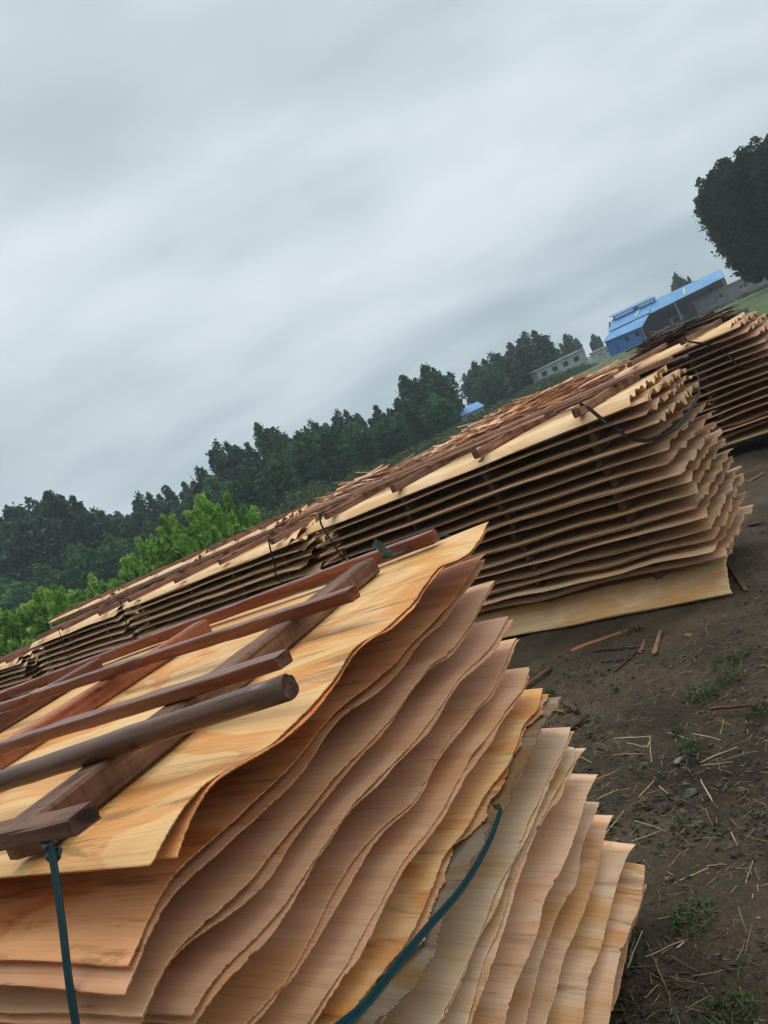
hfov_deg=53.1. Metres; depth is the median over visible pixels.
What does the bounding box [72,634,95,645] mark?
spacer batten
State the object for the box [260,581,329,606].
veneer sheet
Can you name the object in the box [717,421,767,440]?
veneer sheet
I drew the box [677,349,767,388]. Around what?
veneer sheet
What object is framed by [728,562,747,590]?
wood scrap
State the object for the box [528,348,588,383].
ruined house
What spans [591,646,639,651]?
wood scrap
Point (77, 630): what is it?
spacer batten
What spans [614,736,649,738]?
straw stalk
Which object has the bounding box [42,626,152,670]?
veneer sheet
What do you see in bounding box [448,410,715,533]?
veneer sheet
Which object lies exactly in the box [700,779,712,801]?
straw stalk
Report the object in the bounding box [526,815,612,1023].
veneer sheet
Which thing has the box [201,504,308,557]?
veneer sheet
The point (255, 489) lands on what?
young tree
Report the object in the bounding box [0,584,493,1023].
veneer sheet
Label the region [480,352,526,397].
poplar tree
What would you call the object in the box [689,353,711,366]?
spacer batten
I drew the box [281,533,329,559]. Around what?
spacer batten
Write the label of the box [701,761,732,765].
straw stalk
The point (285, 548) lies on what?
spacer batten
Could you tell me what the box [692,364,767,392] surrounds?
veneer sheet
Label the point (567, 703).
wood scrap
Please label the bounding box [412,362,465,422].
poplar tree
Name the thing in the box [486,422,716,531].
veneer sheet
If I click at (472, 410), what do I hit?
distant blue shed
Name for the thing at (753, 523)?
wood scrap
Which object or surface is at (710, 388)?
spacer batten
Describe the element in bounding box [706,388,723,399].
spacer batten
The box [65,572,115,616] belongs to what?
green shrub
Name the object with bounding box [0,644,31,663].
cross beam
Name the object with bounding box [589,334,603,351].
poplar tree
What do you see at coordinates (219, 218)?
sky
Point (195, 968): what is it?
veneer sheet
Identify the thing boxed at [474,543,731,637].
veneer sheet
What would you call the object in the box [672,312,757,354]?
veneer sheet
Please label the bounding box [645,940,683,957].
straw stalk
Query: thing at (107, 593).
cross beam
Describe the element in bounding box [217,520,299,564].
cross beam
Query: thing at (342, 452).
young tree
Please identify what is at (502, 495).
spacer batten
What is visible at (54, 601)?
green shrub
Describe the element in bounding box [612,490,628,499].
spacer batten
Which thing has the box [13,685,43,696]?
veneer sheet
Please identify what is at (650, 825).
straw stalk
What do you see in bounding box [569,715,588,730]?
wood scrap
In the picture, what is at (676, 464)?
veneer sheet
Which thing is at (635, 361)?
cross beam
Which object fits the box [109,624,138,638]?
spacer batten
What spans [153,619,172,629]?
spacer batten
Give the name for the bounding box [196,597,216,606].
spacer batten
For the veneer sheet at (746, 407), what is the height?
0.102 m
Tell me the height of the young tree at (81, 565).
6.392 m
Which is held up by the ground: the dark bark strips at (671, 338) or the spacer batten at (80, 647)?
the dark bark strips at (671, 338)
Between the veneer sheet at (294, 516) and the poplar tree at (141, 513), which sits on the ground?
the poplar tree at (141, 513)
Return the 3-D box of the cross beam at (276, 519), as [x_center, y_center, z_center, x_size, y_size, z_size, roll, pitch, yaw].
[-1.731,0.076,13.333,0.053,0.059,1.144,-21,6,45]
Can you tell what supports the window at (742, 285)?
in the grey outbuilding
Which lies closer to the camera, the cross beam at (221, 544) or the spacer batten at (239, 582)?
the spacer batten at (239, 582)
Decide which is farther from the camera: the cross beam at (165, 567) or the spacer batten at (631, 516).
the cross beam at (165, 567)
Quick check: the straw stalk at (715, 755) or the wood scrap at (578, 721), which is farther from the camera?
the wood scrap at (578, 721)
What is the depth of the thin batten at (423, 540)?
2.68 m
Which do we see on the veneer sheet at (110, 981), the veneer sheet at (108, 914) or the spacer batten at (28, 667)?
the veneer sheet at (108, 914)
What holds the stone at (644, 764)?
on the ground
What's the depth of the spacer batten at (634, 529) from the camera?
4.66 m
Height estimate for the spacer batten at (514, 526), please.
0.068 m
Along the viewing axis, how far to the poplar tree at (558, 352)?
177.79 m
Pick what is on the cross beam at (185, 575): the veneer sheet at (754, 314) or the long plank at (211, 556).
the long plank at (211, 556)
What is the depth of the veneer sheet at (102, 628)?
9.61 m
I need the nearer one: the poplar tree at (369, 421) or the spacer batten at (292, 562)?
the spacer batten at (292, 562)
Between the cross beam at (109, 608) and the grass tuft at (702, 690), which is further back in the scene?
the cross beam at (109, 608)
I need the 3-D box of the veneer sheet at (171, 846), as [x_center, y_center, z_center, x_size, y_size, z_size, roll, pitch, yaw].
[-0.950,0.617,2.260,2.773,0.057,1.490,-22,5,34]
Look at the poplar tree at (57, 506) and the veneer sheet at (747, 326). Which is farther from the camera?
the poplar tree at (57, 506)
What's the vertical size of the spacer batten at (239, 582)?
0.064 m
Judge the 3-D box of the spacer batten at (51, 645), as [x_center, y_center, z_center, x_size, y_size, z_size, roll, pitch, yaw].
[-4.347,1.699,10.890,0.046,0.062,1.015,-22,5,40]
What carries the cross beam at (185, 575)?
on the veneer sheet at (261, 550)
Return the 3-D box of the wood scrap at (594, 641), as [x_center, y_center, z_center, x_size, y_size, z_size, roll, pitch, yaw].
[1.302,0.778,4.658,0.368,0.016,0.041,-25,4,19]
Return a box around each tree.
[0,501,79,586]
[0,576,37,616]
[19,496,74,521]
[22,563,67,595]
[31,490,109,574]
[56,543,110,597]
[69,495,110,577]
[89,506,138,554]
[96,534,140,580]
[113,510,144,535]
[128,490,174,539]
[135,521,169,545]
[156,485,192,529]
[172,501,199,529]
[181,481,190,497]
[185,465,211,508]
[193,474,242,526]
[205,438,236,481]
[225,444,259,482]
[227,465,275,521]
[243,422,298,465]
[257,451,304,507]
[281,429,337,490]
[301,419,329,442]
[311,425,358,480]
[330,408,364,436]
[342,420,381,469]
[354,413,384,459]
[368,413,411,458]
[372,405,386,417]
[386,407,413,448]
[392,375,427,416]
[397,399,434,443]
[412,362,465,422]
[425,392,458,434]
[459,360,501,408]
[471,368,512,407]
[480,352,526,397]
[504,342,529,389]
[511,330,559,384]
[555,348,562,358]
[559,334,584,356]
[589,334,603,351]
[671,271,689,291]
[692,134,767,283]
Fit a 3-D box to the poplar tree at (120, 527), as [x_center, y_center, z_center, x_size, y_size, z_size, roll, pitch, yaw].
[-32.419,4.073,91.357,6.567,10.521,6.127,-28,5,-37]
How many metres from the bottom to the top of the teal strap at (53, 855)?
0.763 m
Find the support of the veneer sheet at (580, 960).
on the veneer sheet at (626, 903)
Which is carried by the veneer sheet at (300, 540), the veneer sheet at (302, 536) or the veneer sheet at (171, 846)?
the veneer sheet at (302, 536)
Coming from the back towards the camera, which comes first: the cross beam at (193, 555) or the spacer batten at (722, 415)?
the cross beam at (193, 555)
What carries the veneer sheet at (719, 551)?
on the veneer sheet at (739, 526)
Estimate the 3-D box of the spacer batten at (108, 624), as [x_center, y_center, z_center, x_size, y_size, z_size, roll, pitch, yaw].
[-3.041,1.192,9.599,0.044,0.062,1.017,-21,6,43]
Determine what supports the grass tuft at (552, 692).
on the ground
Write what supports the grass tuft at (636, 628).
on the ground
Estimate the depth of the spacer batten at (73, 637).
9.97 m
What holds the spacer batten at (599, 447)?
on the spacer batten at (600, 462)
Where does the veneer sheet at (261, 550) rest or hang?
on the veneer sheet at (302, 536)
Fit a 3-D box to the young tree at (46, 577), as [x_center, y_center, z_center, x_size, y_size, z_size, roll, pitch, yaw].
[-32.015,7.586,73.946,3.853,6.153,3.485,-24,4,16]
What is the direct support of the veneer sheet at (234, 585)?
on the veneer sheet at (312, 557)
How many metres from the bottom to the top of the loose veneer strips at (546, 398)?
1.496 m
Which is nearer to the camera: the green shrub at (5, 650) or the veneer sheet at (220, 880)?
the veneer sheet at (220, 880)
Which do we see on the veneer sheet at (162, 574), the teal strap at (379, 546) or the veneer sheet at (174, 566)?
the veneer sheet at (174, 566)
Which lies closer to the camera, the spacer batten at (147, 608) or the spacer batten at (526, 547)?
the spacer batten at (526, 547)
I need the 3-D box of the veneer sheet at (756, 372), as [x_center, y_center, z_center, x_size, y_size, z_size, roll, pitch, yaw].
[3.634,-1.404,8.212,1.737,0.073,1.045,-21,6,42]
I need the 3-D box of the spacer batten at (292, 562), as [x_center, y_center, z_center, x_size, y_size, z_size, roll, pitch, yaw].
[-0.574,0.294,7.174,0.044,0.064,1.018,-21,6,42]
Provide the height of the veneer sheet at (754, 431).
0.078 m
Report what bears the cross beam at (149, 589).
on the veneer sheet at (261, 550)
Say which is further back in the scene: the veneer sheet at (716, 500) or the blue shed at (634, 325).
the blue shed at (634, 325)
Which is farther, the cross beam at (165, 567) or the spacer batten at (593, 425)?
the cross beam at (165, 567)
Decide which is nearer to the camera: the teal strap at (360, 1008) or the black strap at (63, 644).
the teal strap at (360, 1008)
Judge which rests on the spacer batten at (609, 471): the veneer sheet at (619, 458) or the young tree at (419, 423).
the veneer sheet at (619, 458)
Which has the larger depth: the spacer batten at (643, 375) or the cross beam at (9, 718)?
the spacer batten at (643, 375)
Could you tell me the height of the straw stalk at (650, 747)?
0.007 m
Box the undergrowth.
[98,283,767,583]
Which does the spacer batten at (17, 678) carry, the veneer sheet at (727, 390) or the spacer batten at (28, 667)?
the spacer batten at (28, 667)
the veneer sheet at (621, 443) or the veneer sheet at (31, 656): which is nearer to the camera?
the veneer sheet at (621, 443)
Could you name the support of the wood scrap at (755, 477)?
on the ground
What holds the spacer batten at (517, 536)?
on the spacer batten at (526, 547)
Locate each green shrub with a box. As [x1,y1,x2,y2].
[0,592,50,649]
[0,608,19,657]
[17,584,73,645]
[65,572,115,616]
[109,536,169,587]
[139,512,196,572]
[171,490,262,563]
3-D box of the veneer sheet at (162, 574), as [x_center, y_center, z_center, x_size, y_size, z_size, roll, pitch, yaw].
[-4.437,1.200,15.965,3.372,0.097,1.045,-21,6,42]
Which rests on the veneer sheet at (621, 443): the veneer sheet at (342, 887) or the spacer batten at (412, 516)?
the spacer batten at (412, 516)
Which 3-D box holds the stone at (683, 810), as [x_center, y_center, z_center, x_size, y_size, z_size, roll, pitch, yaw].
[1.062,1.060,2.724,0.027,0.008,0.052,-26,4,-13]
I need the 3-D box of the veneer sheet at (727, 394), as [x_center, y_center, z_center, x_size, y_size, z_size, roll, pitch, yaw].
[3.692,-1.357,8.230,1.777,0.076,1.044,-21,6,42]
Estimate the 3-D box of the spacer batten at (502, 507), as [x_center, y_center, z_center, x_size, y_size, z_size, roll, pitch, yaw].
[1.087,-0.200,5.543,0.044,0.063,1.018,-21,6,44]
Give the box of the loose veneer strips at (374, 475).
[283,446,465,522]
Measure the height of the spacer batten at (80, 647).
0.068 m
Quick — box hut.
[588,346,609,362]
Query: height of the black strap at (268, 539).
0.493 m
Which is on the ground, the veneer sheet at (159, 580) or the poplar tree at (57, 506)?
the poplar tree at (57, 506)
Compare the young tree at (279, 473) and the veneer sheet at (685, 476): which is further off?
the young tree at (279, 473)
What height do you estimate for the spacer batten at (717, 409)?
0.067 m
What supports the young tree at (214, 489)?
on the ground
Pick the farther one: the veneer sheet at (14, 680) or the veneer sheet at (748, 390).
the veneer sheet at (14, 680)
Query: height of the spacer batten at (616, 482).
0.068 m
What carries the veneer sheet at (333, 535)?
on the veneer sheet at (234, 585)
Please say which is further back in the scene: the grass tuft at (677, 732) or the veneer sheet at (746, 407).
the veneer sheet at (746, 407)
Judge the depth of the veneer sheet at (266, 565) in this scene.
7.41 m
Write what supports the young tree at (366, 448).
on the ground
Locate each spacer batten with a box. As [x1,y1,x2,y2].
[15,659,46,674]
[16,663,48,679]
[41,636,61,645]
[44,638,68,649]
[44,645,66,655]
[46,652,64,660]
[67,624,91,635]
[68,626,98,640]
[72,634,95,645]
[75,640,96,650]
[104,606,134,621]
[104,609,141,627]
[106,620,132,632]
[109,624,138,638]
[140,595,162,606]
[143,595,176,611]
[147,605,170,616]
[148,614,168,624]
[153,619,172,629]
[187,576,210,587]
[190,571,225,594]
[192,591,211,600]
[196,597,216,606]
[199,603,218,613]
[230,558,256,571]
[231,562,263,578]
[236,573,259,584]
[241,579,265,591]
[242,588,263,598]
[279,534,313,551]
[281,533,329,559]
[284,549,317,566]
[287,548,330,575]
[290,563,324,580]
[331,512,365,528]
[336,513,381,536]
[338,529,370,545]
[342,539,371,554]
[348,550,369,559]
[400,488,428,502]
[404,485,452,510]
[406,501,443,520]
[412,514,441,530]
[482,455,529,480]
[484,453,514,469]
[488,471,522,490]
[494,483,525,500]
[496,497,521,511]
[505,508,525,519]
[509,517,533,530]
[510,527,535,541]
[520,540,538,550]
[525,551,541,561]
[531,561,545,569]
[532,571,543,578]
[535,578,550,586]
[587,414,614,429]
[588,422,622,441]
[592,436,620,453]
[594,453,617,466]
[603,463,624,475]
[609,475,629,487]
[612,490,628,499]
[617,496,639,510]
[624,509,643,521]
[628,522,643,532]
[636,532,650,541]
[639,363,667,379]
[644,544,655,551]
[647,552,657,558]
[652,569,668,579]
[687,341,708,351]
[688,342,718,359]
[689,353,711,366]
[692,362,710,373]
[696,368,713,379]
[700,374,718,386]
[704,381,722,392]
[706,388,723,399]
[709,397,723,406]
[712,404,726,412]
[717,409,731,418]
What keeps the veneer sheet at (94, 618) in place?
on the veneer sheet at (129, 609)
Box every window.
[715,293,722,300]
[739,282,746,289]
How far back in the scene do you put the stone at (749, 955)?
2.01 m
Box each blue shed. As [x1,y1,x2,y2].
[460,402,484,420]
[602,269,731,356]
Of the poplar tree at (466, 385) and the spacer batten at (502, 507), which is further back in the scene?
the poplar tree at (466, 385)
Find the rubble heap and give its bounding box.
[644,323,682,339]
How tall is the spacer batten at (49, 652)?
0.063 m
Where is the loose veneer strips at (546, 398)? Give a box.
[425,353,683,458]
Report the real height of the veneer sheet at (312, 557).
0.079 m
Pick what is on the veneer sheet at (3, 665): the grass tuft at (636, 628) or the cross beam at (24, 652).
the cross beam at (24, 652)
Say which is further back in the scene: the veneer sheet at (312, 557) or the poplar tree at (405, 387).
the poplar tree at (405, 387)
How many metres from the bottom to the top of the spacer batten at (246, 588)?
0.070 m
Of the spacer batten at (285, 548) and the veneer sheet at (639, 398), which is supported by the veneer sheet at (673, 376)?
the veneer sheet at (639, 398)
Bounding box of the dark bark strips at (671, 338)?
[619,301,767,367]
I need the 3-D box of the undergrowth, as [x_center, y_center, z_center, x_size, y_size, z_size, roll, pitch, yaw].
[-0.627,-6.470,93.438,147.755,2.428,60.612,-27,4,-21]
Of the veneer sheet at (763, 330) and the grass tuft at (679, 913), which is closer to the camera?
the grass tuft at (679, 913)
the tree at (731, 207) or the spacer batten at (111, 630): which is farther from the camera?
the tree at (731, 207)
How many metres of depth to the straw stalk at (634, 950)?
2.19 m
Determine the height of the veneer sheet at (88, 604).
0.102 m
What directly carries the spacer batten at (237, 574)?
on the veneer sheet at (266, 565)
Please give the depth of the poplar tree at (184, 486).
97.03 m
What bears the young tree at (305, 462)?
on the ground
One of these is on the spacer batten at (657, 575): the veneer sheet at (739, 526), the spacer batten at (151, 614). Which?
the veneer sheet at (739, 526)
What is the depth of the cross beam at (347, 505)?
6.42 m
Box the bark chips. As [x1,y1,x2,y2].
[527,588,767,1023]
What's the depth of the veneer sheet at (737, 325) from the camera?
7.86 m
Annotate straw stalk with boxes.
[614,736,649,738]
[626,931,642,968]
[631,830,660,841]
[635,821,665,830]
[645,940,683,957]
[649,735,651,761]
[700,747,736,762]
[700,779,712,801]
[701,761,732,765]
[745,860,752,882]
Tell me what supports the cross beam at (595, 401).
on the veneer sheet at (552, 427)
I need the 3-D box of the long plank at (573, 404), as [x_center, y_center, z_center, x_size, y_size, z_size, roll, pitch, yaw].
[1.024,-0.785,9.821,4.006,0.035,0.122,-21,6,42]
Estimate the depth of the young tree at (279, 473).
72.29 m
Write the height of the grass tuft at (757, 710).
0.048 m
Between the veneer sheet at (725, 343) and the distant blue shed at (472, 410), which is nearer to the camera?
the veneer sheet at (725, 343)
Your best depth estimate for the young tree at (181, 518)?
75.02 m
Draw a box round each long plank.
[79,531,266,612]
[103,527,279,603]
[208,514,283,548]
[274,360,657,527]
[288,355,672,521]
[294,373,633,520]
[351,415,543,497]
[405,391,602,475]
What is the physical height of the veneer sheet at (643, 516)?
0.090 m
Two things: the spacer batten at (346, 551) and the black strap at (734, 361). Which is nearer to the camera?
the spacer batten at (346, 551)
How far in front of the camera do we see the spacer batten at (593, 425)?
4.64 m
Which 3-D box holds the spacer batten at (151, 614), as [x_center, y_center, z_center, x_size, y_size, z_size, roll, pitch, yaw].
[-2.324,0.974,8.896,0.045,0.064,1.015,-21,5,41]
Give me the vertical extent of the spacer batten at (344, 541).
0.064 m
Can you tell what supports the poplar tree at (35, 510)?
on the ground
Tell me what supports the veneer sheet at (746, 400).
on the veneer sheet at (746, 407)
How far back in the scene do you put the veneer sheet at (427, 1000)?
1.56 m
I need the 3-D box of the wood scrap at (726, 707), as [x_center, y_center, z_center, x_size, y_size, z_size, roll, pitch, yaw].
[1.469,0.814,3.217,0.022,0.014,0.243,-29,4,-43]
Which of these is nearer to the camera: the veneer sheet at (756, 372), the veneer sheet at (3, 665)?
the veneer sheet at (756, 372)
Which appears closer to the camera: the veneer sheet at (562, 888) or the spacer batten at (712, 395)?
the veneer sheet at (562, 888)
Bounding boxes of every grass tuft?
[542,687,555,696]
[620,621,642,634]
[663,722,683,739]
[664,890,719,935]
[665,812,691,831]
[674,734,702,754]
[685,679,720,702]
[691,964,763,1023]
[710,647,743,671]
[711,666,743,685]
[738,698,767,719]
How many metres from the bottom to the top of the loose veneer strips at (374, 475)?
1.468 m
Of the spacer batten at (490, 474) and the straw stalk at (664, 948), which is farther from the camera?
the spacer batten at (490, 474)
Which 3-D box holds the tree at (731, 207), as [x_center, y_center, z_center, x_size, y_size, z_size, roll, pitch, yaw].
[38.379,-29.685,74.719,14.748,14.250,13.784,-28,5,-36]
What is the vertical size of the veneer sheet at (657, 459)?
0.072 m
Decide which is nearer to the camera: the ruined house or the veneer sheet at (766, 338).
the veneer sheet at (766, 338)
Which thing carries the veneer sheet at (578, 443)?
on the veneer sheet at (682, 401)
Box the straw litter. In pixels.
[523,527,767,1023]
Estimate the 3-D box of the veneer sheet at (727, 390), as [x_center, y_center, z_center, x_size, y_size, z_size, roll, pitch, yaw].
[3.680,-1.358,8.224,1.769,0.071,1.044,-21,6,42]
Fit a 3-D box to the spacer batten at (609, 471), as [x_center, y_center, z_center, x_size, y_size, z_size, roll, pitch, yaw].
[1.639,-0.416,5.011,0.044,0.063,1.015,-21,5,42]
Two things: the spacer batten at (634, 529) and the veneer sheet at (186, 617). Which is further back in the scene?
the veneer sheet at (186, 617)
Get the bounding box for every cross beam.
[0,619,211,769]
[0,644,29,659]
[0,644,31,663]
[0,658,102,732]
[5,644,40,663]
[6,558,379,859]
[35,602,109,640]
[53,597,94,618]
[60,591,134,630]
[75,587,117,608]
[97,573,175,615]
[99,576,140,598]
[122,566,164,588]
[127,559,209,602]
[150,552,195,575]
[173,541,252,583]
[182,539,224,561]
[210,532,244,550]
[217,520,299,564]
[233,522,267,540]
[259,504,306,529]
[270,497,353,544]
[323,476,405,519]
[390,448,471,492]
[471,411,554,458]
[571,374,639,417]
[627,343,667,367]
[679,318,722,345]
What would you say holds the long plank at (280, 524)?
on the cross beam at (595, 401)
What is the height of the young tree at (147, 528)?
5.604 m
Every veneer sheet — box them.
[0,522,488,878]
[0,554,484,967]
[0,559,484,995]
[0,580,494,1017]
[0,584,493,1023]
[0,638,516,1023]
[0,647,42,669]
[0,653,44,672]
[0,656,43,676]
[0,660,46,682]
[0,663,50,687]
[0,668,52,690]
[0,684,48,701]
[1,648,44,669]
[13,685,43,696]
[29,608,130,648]
[30,601,127,648]
[33,605,142,650]
[34,609,146,656]
[37,615,146,661]
[39,621,147,666]
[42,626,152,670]
[45,639,136,673]
[48,589,121,623]
[49,588,121,623]
[51,587,142,628]
[51,595,121,624]
[115,552,207,594]
[116,550,210,594]
[122,516,323,610]
[123,519,321,609]
[124,520,318,608]
[125,527,335,614]
[128,532,336,620]
[129,532,336,620]
[129,541,338,626]
[130,546,333,626]
[134,550,342,632]
[135,554,220,592]
[137,557,347,637]
[137,559,343,638]
[143,619,512,1023]
[146,616,507,1016]
[155,528,485,859]
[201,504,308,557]
[247,639,519,1023]
[255,667,528,1023]
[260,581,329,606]
[267,518,303,531]
[268,505,313,530]
[305,365,666,535]
[308,674,528,1023]
[309,368,684,534]
[311,368,686,534]
[312,375,692,538]
[315,688,542,1023]
[316,382,696,546]
[316,382,698,547]
[318,394,696,557]
[319,393,702,557]
[322,403,710,566]
[342,411,712,562]
[352,697,561,1023]
[359,694,549,1002]
[375,760,526,1023]
[377,422,714,564]
[382,727,570,1023]
[439,731,573,1023]
[441,747,574,1023]
[446,439,725,566]
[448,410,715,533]
[454,449,730,569]
[465,438,724,559]
[468,748,585,1023]
[470,466,740,586]
[471,774,597,1023]
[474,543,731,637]
[475,456,732,578]
[479,505,753,612]
[480,429,721,543]
[480,449,732,570]
[480,504,752,610]
[483,491,746,605]
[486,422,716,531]
[489,473,742,593]
[489,474,743,594]
[495,466,741,583]
[505,537,733,637]
[505,801,598,1023]
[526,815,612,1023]
[546,841,635,1023]
[582,862,644,1023]
[611,884,646,1011]
[613,312,746,378]
[618,311,755,376]
[639,313,765,374]
[662,330,767,376]
[667,320,767,370]
[667,321,767,371]
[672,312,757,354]
[674,337,767,380]
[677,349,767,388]
[677,356,765,389]
[682,379,767,413]
[686,336,767,371]
[688,379,766,408]
[691,357,767,392]
[691,365,767,397]
[691,373,767,405]
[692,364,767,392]
[694,388,767,419]
[699,387,767,413]
[703,396,767,426]
[710,412,767,431]
[710,413,767,432]
[711,404,767,430]
[716,404,766,423]
[717,417,767,439]
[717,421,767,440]
[718,422,767,445]
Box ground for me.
[281,288,767,1023]
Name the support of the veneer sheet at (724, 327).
on the veneer sheet at (737, 325)
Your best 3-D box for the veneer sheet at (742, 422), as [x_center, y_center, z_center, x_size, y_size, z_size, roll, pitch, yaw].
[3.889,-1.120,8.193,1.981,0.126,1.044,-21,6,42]
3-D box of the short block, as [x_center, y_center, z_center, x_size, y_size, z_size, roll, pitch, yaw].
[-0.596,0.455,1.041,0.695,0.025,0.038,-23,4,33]
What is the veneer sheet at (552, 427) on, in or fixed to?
on the veneer sheet at (639, 398)
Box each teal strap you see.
[41,841,79,1023]
[334,803,502,1023]
[372,534,449,559]
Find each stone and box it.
[639,762,648,765]
[674,756,682,763]
[679,808,689,814]
[683,788,696,799]
[737,951,752,960]
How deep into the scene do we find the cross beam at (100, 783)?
1.24 m
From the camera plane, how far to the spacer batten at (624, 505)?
4.66 m
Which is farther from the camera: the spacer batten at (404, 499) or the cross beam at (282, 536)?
the cross beam at (282, 536)
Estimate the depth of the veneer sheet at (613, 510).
4.91 m
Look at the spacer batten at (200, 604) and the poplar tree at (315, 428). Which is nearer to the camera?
the spacer batten at (200, 604)
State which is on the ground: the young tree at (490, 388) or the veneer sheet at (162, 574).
the young tree at (490, 388)
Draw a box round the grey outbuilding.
[678,278,767,319]
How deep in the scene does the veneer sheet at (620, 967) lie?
1.94 m
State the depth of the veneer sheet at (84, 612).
18.97 m
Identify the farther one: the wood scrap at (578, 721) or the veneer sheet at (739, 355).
the veneer sheet at (739, 355)
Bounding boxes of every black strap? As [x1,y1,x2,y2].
[57,627,70,662]
[119,600,130,632]
[267,538,288,582]
[319,513,347,560]
[579,371,699,442]
[683,337,767,367]
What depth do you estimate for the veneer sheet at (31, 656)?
11.19 m
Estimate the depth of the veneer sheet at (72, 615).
18.62 m
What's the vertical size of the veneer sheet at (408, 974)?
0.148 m
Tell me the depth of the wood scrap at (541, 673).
4.53 m
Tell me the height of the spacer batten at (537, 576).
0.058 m
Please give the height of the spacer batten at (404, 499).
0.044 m
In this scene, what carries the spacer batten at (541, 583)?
on the spacer batten
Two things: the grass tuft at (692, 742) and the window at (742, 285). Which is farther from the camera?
the window at (742, 285)
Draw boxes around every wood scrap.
[526,666,552,686]
[561,699,578,711]
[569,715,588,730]
[570,629,627,651]
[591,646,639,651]
[602,657,634,662]
[613,650,637,671]
[638,639,645,653]
[651,630,661,654]
[707,703,763,710]
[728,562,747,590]
[747,472,764,482]
[748,520,767,525]
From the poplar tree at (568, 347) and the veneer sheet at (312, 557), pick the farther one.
the poplar tree at (568, 347)
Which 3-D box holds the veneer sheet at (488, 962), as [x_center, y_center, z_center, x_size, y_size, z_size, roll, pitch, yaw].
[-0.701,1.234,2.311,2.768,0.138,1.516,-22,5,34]
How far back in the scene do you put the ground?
3.30 m
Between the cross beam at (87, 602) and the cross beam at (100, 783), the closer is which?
the cross beam at (100, 783)
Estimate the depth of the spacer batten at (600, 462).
4.65 m
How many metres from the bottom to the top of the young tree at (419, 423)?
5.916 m
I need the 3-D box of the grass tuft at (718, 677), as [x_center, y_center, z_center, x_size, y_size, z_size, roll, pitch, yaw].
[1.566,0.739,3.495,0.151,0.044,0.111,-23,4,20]
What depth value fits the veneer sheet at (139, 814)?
1.36 m
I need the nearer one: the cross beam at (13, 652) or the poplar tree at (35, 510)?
the cross beam at (13, 652)
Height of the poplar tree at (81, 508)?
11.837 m
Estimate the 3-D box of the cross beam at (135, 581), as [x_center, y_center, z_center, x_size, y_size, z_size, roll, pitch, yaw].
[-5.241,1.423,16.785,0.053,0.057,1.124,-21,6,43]
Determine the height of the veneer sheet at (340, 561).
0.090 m
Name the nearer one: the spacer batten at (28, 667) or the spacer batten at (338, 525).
the spacer batten at (338, 525)
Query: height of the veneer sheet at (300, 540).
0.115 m
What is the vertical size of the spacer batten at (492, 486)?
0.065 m
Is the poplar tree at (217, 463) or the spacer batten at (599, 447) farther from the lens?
the poplar tree at (217, 463)
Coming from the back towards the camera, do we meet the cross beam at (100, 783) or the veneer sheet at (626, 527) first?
the veneer sheet at (626, 527)
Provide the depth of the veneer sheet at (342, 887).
1.27 m
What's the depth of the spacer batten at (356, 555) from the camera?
6.27 m
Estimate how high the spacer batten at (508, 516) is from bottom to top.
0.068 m
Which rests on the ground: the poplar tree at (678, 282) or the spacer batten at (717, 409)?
the poplar tree at (678, 282)
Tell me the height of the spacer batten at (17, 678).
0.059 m
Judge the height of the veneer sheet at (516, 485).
0.064 m
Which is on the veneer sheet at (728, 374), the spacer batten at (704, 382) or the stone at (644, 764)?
the spacer batten at (704, 382)
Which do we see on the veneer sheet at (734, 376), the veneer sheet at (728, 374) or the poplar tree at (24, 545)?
the veneer sheet at (728, 374)
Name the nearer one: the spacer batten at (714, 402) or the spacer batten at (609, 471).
the spacer batten at (609, 471)
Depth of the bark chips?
2.12 m
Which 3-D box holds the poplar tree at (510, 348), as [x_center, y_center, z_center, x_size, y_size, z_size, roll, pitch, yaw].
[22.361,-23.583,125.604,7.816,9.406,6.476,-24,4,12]
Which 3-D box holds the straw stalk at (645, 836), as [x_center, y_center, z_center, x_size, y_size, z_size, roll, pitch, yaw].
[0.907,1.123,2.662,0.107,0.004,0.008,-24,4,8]
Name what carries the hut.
on the ground
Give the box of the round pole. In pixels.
[0,673,298,792]
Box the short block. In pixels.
[0,801,101,850]
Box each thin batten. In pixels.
[0,529,439,700]
[0,585,359,712]
[0,649,292,754]
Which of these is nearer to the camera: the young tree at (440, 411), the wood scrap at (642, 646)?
the wood scrap at (642, 646)
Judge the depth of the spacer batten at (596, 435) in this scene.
4.64 m
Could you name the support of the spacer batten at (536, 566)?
on the veneer sheet at (716, 500)
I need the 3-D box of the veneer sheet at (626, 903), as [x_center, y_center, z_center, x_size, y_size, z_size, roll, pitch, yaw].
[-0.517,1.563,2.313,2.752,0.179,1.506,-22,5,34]
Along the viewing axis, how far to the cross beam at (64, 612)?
19.05 m
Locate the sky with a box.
[0,0,767,518]
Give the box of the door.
[613,343,619,353]
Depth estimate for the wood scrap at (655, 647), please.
4.21 m
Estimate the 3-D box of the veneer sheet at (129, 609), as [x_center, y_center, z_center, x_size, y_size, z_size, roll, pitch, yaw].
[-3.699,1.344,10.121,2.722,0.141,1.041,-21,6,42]
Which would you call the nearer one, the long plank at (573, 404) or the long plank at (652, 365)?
the long plank at (652, 365)
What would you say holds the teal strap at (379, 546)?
attached to the cross beam at (100, 783)
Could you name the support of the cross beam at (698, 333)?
on the veneer sheet at (724, 327)
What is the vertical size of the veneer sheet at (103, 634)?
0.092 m
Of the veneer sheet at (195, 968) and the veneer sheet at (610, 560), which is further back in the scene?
the veneer sheet at (610, 560)
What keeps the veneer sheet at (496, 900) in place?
on the veneer sheet at (460, 1007)
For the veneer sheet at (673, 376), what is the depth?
4.81 m
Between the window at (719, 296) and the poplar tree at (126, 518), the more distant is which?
the window at (719, 296)

